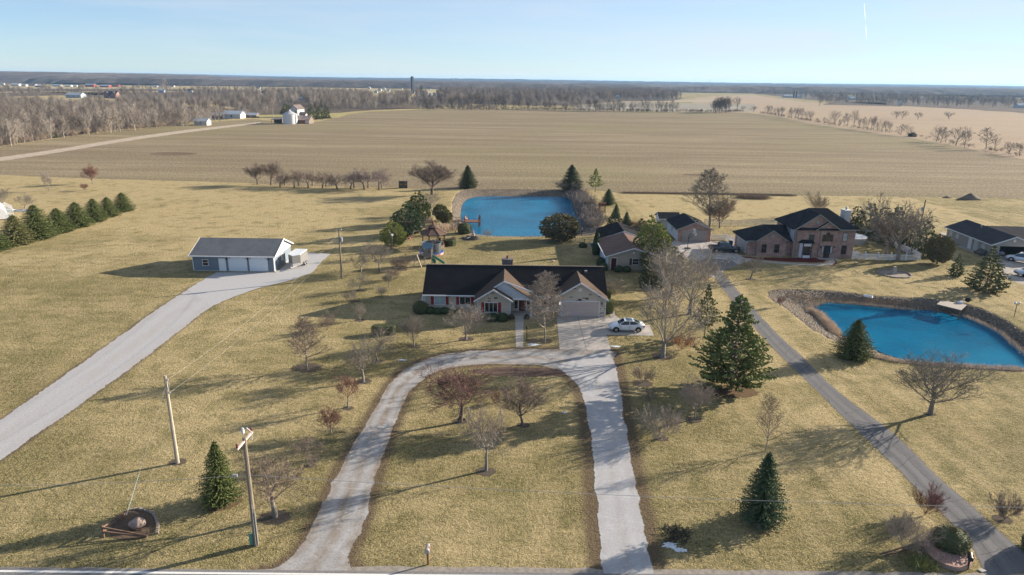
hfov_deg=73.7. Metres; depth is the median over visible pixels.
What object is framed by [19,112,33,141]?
bare tree
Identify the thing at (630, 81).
hill
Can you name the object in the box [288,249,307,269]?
cargo trailer
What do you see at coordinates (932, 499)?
bare shrub
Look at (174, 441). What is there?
utility pole
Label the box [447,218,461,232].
bare tree
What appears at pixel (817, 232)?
brick house
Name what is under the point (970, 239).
door
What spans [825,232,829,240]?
window
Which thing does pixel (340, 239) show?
utility pole
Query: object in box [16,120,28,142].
bare tree
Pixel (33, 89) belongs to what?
forest floor
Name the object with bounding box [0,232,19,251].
spruce tree
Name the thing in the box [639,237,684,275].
pine tree
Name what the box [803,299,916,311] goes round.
reeds
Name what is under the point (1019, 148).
bare tree
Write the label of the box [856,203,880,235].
juniper
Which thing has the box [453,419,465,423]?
mulch bed
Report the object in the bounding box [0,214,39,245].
spruce tree
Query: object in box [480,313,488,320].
clipped shrub
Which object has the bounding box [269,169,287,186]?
orchard tree
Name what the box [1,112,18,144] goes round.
bare tree
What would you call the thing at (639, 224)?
juniper
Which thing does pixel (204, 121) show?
long shed
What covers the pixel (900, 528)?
bare shrub
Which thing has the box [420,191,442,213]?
bare tree
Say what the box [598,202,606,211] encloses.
garden arbor
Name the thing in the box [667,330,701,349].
bare shrub
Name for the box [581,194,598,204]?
bare shrub
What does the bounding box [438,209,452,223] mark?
juniper
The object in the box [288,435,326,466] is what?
bare tree
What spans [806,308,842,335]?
reeds
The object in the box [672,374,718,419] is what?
bare tree
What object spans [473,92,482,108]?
bare tree
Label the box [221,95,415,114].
forest floor
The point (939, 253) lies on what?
juniper
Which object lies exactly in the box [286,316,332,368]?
bare tree
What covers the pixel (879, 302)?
bank weeds
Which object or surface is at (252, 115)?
shed
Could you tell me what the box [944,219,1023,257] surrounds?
ranch house
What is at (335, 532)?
loop drive
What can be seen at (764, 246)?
window
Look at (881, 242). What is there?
juniper
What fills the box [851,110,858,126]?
bare tree
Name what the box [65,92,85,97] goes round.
metal barn
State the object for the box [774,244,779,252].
window
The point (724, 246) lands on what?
pickup truck
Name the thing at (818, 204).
bare tree
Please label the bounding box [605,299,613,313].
clipped shrub
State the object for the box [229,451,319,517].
bare tree
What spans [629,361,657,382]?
bare shrub
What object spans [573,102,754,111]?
field
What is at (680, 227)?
detached garage
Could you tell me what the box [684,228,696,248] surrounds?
basketball hoop
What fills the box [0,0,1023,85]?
sky
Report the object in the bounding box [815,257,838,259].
porch slab
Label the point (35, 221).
spruce tree
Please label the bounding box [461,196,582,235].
pond water
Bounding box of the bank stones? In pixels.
[452,189,1023,370]
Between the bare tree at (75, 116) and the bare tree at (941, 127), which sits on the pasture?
the bare tree at (941, 127)
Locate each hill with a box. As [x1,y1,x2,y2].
[0,71,386,81]
[138,73,992,85]
[226,76,1023,87]
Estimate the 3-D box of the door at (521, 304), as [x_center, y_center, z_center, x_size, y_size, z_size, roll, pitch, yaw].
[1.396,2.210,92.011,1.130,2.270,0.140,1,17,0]
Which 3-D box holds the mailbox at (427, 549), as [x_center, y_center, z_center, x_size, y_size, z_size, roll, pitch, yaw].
[-5.400,17.211,43.846,0.292,1.440,0.635,1,17,0]
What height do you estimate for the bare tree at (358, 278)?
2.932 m
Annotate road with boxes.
[0,567,727,574]
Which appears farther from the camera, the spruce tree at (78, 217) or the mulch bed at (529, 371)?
the spruce tree at (78, 217)
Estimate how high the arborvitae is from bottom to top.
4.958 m
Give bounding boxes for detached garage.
[188,237,293,271]
[665,213,713,241]
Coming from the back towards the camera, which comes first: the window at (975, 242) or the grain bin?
the grain bin
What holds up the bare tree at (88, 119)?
on the farm field at (633, 151)
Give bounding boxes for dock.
[452,214,480,226]
[935,300,965,319]
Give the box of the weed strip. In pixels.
[621,191,796,195]
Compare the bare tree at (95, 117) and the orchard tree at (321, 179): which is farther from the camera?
the bare tree at (95, 117)
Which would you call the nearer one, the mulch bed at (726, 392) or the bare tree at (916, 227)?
the mulch bed at (726, 392)
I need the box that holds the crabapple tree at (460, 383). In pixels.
[418,360,501,422]
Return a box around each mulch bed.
[110,510,155,539]
[168,458,186,465]
[202,495,241,511]
[258,509,290,524]
[290,363,323,371]
[342,406,353,409]
[355,379,371,383]
[408,345,419,348]
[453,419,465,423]
[459,336,473,340]
[468,366,566,376]
[475,466,494,475]
[517,423,528,427]
[525,338,540,342]
[540,339,551,342]
[632,380,652,386]
[649,353,674,359]
[654,435,668,440]
[686,416,700,422]
[707,385,758,397]
[741,256,824,262]
[741,512,778,528]
[992,515,1012,523]
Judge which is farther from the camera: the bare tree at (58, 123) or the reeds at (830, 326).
the bare tree at (58, 123)
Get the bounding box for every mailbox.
[425,543,429,564]
[967,552,973,569]
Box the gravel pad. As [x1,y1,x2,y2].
[187,253,329,306]
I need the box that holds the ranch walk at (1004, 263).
[958,245,1014,265]
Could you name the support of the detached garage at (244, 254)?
on the ground at (72, 299)
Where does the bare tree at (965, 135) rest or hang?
on the farm field at (633, 151)
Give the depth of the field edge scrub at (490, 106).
717.23 m
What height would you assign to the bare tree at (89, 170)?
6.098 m
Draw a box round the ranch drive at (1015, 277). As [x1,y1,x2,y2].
[998,254,1023,283]
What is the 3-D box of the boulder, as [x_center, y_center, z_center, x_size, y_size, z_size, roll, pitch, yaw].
[-25.916,16.277,47.256,1.123,0.832,0.963,1,17,0]
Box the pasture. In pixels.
[693,95,1023,159]
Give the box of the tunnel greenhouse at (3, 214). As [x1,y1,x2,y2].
[0,203,8,219]
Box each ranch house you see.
[422,255,608,318]
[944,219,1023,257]
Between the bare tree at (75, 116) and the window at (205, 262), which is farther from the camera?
the bare tree at (75, 116)
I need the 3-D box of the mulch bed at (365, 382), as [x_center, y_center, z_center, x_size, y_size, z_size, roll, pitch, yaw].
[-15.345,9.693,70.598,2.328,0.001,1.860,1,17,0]
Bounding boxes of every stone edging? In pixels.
[129,507,159,534]
[877,269,911,277]
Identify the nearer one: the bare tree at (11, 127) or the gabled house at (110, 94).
the bare tree at (11, 127)
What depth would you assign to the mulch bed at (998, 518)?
49.42 m
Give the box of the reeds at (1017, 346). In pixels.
[961,314,1023,355]
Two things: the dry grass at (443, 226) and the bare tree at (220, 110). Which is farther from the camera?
the bare tree at (220, 110)
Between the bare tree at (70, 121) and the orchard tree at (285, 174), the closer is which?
the orchard tree at (285, 174)
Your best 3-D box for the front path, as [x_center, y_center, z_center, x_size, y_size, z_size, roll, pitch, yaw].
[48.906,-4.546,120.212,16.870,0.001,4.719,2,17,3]
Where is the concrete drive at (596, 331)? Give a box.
[556,316,653,349]
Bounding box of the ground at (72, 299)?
[0,83,1023,573]
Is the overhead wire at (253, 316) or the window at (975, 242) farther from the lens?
the window at (975, 242)
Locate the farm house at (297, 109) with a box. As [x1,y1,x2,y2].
[289,104,304,115]
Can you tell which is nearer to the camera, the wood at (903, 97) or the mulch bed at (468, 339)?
the mulch bed at (468, 339)
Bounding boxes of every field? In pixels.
[0,109,1023,198]
[23,98,139,103]
[39,88,232,89]
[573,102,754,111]
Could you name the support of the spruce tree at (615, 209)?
on the ground at (72, 299)
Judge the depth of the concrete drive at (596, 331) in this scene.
85.04 m
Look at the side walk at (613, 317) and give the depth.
90.64 m
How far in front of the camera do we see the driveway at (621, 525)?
55.15 m
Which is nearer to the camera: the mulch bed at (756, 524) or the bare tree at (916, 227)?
the mulch bed at (756, 524)
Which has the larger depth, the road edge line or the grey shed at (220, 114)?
the grey shed at (220, 114)
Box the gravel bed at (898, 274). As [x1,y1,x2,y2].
[879,270,909,276]
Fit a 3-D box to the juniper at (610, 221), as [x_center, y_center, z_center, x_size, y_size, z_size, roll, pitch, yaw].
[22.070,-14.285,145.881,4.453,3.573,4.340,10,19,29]
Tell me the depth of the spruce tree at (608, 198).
172.54 m
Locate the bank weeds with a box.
[784,292,936,310]
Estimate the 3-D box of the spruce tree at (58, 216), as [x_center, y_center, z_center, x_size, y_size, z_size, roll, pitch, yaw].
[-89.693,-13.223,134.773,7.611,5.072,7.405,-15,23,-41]
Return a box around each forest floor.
[0,88,261,92]
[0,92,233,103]
[0,105,241,144]
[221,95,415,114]
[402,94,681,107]
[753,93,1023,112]
[823,102,893,105]
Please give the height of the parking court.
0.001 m
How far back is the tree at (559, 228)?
131.20 m
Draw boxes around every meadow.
[258,111,366,117]
[621,99,745,101]
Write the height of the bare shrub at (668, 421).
3.441 m
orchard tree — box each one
[242,162,264,184]
[259,162,284,184]
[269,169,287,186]
[276,172,289,184]
[281,170,300,187]
[289,170,303,185]
[294,172,318,187]
[306,170,319,185]
[314,172,333,187]
[316,173,335,186]
[323,172,343,188]
[341,171,361,188]
[342,173,363,187]
[352,168,369,189]
[360,169,376,187]
[370,168,392,189]
[372,170,389,187]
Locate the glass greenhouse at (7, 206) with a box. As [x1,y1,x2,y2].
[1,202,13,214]
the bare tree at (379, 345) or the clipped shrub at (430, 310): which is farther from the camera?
the clipped shrub at (430, 310)
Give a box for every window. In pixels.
[202,259,208,265]
[434,296,445,304]
[459,296,470,304]
[484,302,497,312]
[632,258,638,264]
[761,244,766,252]
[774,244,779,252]
[798,243,812,257]
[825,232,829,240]
[840,245,846,253]
[842,233,847,240]
[973,240,978,249]
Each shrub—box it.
[318,313,336,329]
[326,308,341,320]
[342,288,357,300]
[351,302,366,318]
[385,267,400,278]
[390,254,414,269]
[412,301,427,313]
[422,215,437,227]
[426,307,433,313]
[433,307,440,314]
[440,307,449,313]
[442,238,455,245]
[457,222,471,233]
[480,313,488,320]
[482,229,494,237]
[488,313,497,321]
[490,389,499,404]
[497,313,508,321]
[551,180,582,190]
[579,242,586,247]
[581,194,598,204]
[585,216,606,226]
[596,257,604,265]
[600,262,607,270]
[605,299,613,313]
[606,277,625,291]
[614,265,622,271]
[623,266,630,271]
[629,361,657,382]
[632,399,685,442]
[637,285,672,300]
[637,385,658,400]
[659,521,692,547]
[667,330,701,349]
[694,258,721,276]
[884,508,947,554]
[909,482,950,515]
[929,524,972,556]
[984,490,1023,519]
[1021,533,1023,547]
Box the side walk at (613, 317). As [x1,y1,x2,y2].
[609,311,619,320]
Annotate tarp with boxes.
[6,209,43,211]
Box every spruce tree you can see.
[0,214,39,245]
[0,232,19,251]
[17,204,64,239]
[44,208,78,233]
[60,202,97,227]
[82,198,112,222]
[97,197,122,217]
[113,192,136,211]
[194,440,246,511]
[457,165,477,188]
[560,164,584,190]
[600,189,615,204]
[611,203,619,218]
[621,212,632,225]
[730,452,794,531]
[826,319,877,362]
[946,254,967,276]
[960,245,1011,292]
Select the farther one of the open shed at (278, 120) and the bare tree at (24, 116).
the open shed at (278, 120)
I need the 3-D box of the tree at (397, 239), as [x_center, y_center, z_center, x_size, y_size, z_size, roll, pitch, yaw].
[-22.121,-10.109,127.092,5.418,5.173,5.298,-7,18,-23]
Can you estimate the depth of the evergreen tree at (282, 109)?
571.93 m
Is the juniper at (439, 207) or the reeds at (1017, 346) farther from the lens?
the juniper at (439, 207)
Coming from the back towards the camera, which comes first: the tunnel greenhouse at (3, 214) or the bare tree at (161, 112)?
the bare tree at (161, 112)
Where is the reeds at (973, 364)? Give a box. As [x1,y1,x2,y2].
[871,353,1023,370]
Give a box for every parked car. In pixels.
[608,318,644,332]
[999,248,1004,255]
[1005,252,1023,261]
[1013,268,1023,276]
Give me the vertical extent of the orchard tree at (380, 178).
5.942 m
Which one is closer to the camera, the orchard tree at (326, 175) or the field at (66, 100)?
the orchard tree at (326, 175)
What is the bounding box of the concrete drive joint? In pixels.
[560,319,585,346]
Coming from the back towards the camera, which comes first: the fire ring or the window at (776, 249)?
the fire ring
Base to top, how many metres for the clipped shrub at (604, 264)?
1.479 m
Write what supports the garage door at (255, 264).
in the detached garage at (244, 254)
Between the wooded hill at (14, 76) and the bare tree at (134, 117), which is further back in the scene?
the wooded hill at (14, 76)
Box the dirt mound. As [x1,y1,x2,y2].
[958,193,981,199]
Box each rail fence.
[101,511,146,537]
[879,539,924,556]
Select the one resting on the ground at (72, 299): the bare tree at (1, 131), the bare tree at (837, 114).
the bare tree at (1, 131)
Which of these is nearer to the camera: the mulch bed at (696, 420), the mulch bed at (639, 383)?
the mulch bed at (696, 420)
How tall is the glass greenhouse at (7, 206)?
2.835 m
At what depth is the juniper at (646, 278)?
103.83 m
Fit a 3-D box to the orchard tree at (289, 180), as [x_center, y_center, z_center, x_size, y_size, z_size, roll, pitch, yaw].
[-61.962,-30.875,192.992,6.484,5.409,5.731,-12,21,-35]
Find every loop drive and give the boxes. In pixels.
[270,348,616,570]
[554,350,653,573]
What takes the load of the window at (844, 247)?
in the brick house at (817, 232)
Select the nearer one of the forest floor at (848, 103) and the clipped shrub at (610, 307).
the clipped shrub at (610, 307)
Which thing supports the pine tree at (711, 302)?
on the ground at (72, 299)
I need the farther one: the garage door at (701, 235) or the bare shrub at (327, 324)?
the garage door at (701, 235)
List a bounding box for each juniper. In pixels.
[432,204,446,220]
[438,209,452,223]
[606,213,623,224]
[635,218,650,236]
[638,257,663,289]
[850,206,866,231]
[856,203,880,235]
[866,207,892,240]
[877,206,908,247]
[897,222,922,249]
[908,221,936,257]
[924,234,956,263]
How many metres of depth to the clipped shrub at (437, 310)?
90.86 m
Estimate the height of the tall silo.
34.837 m
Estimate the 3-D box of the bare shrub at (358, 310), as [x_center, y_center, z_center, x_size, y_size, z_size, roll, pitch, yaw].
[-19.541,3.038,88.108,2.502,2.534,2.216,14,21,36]
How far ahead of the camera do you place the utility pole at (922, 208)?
144.34 m
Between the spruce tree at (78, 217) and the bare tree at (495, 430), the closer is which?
the bare tree at (495, 430)
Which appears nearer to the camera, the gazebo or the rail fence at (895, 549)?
the rail fence at (895, 549)
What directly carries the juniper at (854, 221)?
on the ground at (72, 299)
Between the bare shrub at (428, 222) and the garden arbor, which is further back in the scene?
the garden arbor
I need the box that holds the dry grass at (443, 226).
[437,223,456,230]
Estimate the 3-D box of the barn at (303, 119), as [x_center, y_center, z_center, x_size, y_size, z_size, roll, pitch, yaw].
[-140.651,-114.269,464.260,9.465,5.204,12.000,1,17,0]
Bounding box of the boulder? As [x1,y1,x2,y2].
[128,517,145,529]
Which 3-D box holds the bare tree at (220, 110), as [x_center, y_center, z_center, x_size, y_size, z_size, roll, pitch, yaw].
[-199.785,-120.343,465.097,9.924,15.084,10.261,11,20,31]
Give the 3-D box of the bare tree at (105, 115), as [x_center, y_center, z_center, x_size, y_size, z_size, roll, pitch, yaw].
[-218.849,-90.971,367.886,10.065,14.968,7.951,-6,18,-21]
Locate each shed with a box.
[193,118,211,125]
[211,112,222,117]
[246,113,259,117]
[271,118,281,123]
[654,212,679,227]
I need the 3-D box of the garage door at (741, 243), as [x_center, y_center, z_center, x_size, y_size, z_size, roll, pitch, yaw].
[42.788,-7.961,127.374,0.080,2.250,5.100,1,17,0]
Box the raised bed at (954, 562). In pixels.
[923,537,971,570]
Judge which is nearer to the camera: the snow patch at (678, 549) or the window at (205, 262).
the snow patch at (678, 549)
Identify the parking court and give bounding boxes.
[672,240,750,277]
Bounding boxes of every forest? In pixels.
[0,77,1023,95]
[257,77,1020,87]
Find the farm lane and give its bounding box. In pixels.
[0,122,259,160]
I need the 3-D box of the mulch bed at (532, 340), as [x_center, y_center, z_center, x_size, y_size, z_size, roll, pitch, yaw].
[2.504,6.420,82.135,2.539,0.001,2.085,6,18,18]
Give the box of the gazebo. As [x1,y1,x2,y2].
[420,221,446,248]
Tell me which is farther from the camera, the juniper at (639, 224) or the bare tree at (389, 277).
the juniper at (639, 224)
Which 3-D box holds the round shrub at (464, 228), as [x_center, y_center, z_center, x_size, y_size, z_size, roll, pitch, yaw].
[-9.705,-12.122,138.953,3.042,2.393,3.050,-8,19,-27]
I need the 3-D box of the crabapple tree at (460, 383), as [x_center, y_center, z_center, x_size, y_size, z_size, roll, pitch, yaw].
[-4.881,9.288,61.940,7.799,6.224,7.742,-2,17,-9]
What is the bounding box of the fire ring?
[463,235,477,239]
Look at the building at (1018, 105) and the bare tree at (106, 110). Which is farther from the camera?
the building at (1018, 105)
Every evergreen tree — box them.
[280,103,289,113]
[306,104,315,119]
[315,105,323,118]
[323,106,330,118]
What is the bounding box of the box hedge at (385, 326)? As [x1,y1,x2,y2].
[371,324,397,335]
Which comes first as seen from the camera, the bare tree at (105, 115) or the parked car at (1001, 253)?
the parked car at (1001, 253)
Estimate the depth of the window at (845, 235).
122.40 m
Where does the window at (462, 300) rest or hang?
in the ranch house at (497, 289)
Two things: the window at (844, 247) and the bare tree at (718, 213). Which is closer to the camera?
the window at (844, 247)
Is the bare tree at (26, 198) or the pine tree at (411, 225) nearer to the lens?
the pine tree at (411, 225)
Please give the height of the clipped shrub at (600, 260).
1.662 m
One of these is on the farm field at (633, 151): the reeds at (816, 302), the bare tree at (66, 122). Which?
the bare tree at (66, 122)
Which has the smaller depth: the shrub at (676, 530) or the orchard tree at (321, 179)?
the shrub at (676, 530)
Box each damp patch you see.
[150,152,197,154]
[682,174,707,175]
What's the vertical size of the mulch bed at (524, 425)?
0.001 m
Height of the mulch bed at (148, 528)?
0.001 m
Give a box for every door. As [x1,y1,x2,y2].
[218,258,226,270]
[228,257,247,271]
[249,258,267,271]
[518,300,526,310]
[561,301,599,316]
[610,257,616,269]
[682,230,705,241]
[737,237,746,252]
[823,245,830,257]
[967,237,971,248]
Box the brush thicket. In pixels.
[562,188,614,225]
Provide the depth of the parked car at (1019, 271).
112.64 m
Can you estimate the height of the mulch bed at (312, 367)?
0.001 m
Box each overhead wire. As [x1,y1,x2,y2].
[0,475,241,485]
[170,235,336,377]
[172,244,335,390]
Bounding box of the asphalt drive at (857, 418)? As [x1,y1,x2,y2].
[714,271,1023,574]
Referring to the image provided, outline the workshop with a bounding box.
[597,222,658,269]
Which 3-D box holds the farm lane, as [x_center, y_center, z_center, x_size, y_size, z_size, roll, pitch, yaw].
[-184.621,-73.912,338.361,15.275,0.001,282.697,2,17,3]
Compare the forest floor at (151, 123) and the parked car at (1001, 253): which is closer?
the parked car at (1001, 253)
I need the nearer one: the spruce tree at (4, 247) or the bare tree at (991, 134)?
the spruce tree at (4, 247)
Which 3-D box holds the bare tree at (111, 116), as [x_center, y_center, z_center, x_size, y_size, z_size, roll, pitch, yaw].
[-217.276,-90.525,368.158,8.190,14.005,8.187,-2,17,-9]
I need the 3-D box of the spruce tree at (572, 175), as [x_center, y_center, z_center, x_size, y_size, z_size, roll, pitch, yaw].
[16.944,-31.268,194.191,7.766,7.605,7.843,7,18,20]
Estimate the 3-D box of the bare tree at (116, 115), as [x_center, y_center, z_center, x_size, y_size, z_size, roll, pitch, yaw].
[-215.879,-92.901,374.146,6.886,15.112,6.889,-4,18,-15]
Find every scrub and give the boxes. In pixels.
[1,116,189,145]
[423,104,743,111]
[760,111,1018,155]
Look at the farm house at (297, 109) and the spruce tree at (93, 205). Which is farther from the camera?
the farm house at (297, 109)
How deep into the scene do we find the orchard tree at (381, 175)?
190.69 m
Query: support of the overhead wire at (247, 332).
attached to the utility pole at (340, 239)
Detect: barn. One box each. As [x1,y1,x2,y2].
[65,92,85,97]
[85,83,96,86]
[222,110,245,118]
[297,115,313,123]
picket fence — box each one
[711,233,734,242]
[851,251,921,260]
[852,224,920,257]
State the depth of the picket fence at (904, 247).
127.80 m
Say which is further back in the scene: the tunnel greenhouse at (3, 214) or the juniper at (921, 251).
the tunnel greenhouse at (3, 214)
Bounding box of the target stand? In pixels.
[398,181,407,187]
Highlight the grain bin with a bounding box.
[282,110,297,123]
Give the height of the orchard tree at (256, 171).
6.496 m
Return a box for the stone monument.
[891,266,896,273]
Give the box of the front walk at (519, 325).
[515,319,523,346]
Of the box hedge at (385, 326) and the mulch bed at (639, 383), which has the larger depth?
the box hedge at (385, 326)
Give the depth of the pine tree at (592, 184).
191.98 m
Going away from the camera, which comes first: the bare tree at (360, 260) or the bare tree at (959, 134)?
the bare tree at (360, 260)
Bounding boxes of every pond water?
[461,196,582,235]
[812,303,1023,368]
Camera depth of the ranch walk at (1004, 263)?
125.68 m
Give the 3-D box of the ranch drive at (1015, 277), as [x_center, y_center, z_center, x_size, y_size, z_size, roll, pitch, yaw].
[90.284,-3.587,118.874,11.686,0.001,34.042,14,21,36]
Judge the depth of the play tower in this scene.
114.26 m
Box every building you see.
[782,95,792,97]
[1013,103,1023,107]
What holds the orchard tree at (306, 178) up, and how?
on the ground at (72, 299)
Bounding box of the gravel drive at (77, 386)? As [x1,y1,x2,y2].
[0,287,211,459]
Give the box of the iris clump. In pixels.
[897,551,945,574]
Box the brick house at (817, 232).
[732,206,860,257]
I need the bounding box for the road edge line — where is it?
[0,570,449,574]
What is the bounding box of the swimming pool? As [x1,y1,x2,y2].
[854,234,867,244]
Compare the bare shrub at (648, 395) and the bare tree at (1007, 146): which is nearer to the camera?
the bare shrub at (648, 395)
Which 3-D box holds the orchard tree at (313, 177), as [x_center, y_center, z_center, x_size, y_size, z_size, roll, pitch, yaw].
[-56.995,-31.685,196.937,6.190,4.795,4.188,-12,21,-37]
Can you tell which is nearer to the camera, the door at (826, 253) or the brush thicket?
the door at (826, 253)
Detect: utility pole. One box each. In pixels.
[163,375,179,463]
[235,427,258,545]
[338,229,342,277]
[919,200,925,228]
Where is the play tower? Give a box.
[413,243,444,267]
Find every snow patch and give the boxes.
[662,541,677,548]
[674,547,686,551]
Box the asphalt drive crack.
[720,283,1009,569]
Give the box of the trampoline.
[419,240,443,258]
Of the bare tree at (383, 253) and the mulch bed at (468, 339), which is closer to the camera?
the mulch bed at (468, 339)
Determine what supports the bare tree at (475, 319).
on the mulch bed at (468, 339)
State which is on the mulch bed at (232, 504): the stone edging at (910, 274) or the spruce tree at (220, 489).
the spruce tree at (220, 489)
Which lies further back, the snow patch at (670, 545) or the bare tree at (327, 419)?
the bare tree at (327, 419)
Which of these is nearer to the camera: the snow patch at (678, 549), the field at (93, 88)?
the snow patch at (678, 549)
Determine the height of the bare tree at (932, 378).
7.014 m
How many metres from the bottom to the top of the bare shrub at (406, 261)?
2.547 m
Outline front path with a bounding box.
[739,257,834,265]
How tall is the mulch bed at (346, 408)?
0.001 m
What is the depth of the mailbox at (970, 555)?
43.91 m
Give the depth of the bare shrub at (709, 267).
108.86 m
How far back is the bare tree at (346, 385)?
64.14 m
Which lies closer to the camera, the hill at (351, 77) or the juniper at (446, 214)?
the juniper at (446, 214)
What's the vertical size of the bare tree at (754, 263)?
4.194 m
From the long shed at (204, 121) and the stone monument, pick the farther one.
the long shed at (204, 121)
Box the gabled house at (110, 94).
[103,91,119,97]
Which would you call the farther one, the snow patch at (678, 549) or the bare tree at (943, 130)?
the bare tree at (943, 130)
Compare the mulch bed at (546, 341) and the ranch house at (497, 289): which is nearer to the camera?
the mulch bed at (546, 341)
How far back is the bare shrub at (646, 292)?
97.22 m
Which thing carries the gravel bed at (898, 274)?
on the ground at (72, 299)
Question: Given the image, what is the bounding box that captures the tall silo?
[411,76,413,93]
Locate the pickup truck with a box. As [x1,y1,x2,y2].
[708,241,741,252]
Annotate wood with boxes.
[0,82,266,101]
[0,92,253,135]
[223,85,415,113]
[395,85,681,103]
[760,89,1023,107]
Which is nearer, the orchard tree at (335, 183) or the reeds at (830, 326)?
the reeds at (830, 326)
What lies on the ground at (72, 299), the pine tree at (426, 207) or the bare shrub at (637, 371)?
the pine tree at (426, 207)
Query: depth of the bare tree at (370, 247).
117.90 m
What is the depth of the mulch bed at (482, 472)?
54.62 m
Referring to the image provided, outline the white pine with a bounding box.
[687,294,777,392]
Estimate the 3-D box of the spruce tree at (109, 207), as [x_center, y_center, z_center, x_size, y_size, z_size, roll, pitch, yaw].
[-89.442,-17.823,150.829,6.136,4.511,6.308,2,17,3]
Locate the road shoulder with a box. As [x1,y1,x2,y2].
[22,566,1023,574]
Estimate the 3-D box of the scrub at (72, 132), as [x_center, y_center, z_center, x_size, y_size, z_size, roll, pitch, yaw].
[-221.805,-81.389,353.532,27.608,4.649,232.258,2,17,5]
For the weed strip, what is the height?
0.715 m
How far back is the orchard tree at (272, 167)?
196.00 m
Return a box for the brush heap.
[729,194,774,199]
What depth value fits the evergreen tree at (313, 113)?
504.42 m
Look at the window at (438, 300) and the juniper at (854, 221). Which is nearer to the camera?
the window at (438, 300)
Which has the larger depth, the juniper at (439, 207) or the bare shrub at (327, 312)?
the juniper at (439, 207)
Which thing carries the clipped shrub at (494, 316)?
on the ground at (72, 299)
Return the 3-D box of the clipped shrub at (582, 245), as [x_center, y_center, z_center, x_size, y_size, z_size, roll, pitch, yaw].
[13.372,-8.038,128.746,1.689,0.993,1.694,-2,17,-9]
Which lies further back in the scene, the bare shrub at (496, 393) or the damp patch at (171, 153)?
the damp patch at (171, 153)
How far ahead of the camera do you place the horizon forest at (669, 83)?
5042.41 m
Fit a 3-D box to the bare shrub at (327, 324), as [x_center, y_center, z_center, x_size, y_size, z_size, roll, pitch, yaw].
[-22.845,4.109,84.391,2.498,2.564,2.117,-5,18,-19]
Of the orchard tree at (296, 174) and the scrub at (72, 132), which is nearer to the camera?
the orchard tree at (296, 174)
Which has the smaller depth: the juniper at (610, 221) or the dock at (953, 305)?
the dock at (953, 305)
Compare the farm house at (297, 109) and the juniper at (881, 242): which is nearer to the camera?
the juniper at (881, 242)
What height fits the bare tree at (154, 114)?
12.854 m
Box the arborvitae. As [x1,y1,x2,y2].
[592,229,599,254]
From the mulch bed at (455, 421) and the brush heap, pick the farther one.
the brush heap
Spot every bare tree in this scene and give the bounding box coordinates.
[0,122,5,146]
[0,187,12,205]
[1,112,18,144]
[1,118,17,145]
[10,124,22,143]
[13,192,34,208]
[14,108,38,138]
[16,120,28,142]
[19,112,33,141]
[24,125,36,139]
[27,113,42,141]
[39,171,52,189]
[40,114,52,139]
[42,112,55,138]
[51,113,65,136]
[53,115,67,133]
[56,117,68,137]
[59,111,73,135]
[64,107,82,130]
[64,112,77,135]
[79,109,93,134]
[80,114,90,128]
[80,164,98,183]
[89,109,102,132]
[96,106,113,132]
[98,107,118,131]
[100,105,116,131]
[101,106,116,132]
[111,104,125,131]
[121,102,129,122]
[125,104,140,129]
[127,108,139,129]
[140,112,149,127]
[149,107,158,127]
[159,108,169,121]
[162,102,175,121]
[176,104,185,125]
[179,102,192,123]
[190,107,201,125]
[209,100,219,121]
[211,100,224,119]
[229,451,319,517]
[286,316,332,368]
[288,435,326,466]
[314,404,341,433]
[329,373,359,407]
[342,339,381,381]
[345,272,372,291]
[347,252,371,271]
[350,326,400,361]
[359,241,379,258]
[362,241,392,271]
[375,285,386,296]
[381,270,397,286]
[398,315,425,345]
[408,160,455,194]
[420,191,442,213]
[444,300,493,339]
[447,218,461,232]
[457,404,509,470]
[458,93,466,106]
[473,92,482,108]
[493,367,551,425]
[523,270,571,342]
[634,261,720,357]
[644,239,744,313]
[644,240,715,296]
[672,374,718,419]
[681,167,736,226]
[701,196,739,227]
[737,254,764,278]
[754,395,788,450]
[800,191,830,207]
[830,110,842,121]
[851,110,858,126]
[857,191,941,260]
[864,206,921,254]
[889,348,1010,414]
[930,125,944,140]
[934,127,949,142]
[950,127,971,144]
[960,130,973,146]
[975,127,1000,148]
[1001,141,1019,153]
[1012,144,1022,155]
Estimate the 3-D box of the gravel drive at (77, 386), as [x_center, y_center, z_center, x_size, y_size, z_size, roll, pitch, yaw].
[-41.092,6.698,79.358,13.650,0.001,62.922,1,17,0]
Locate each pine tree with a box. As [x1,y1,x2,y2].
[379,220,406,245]
[389,201,425,236]
[404,190,430,222]
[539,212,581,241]
[586,168,603,191]
[632,215,671,254]
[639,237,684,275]
[690,283,722,336]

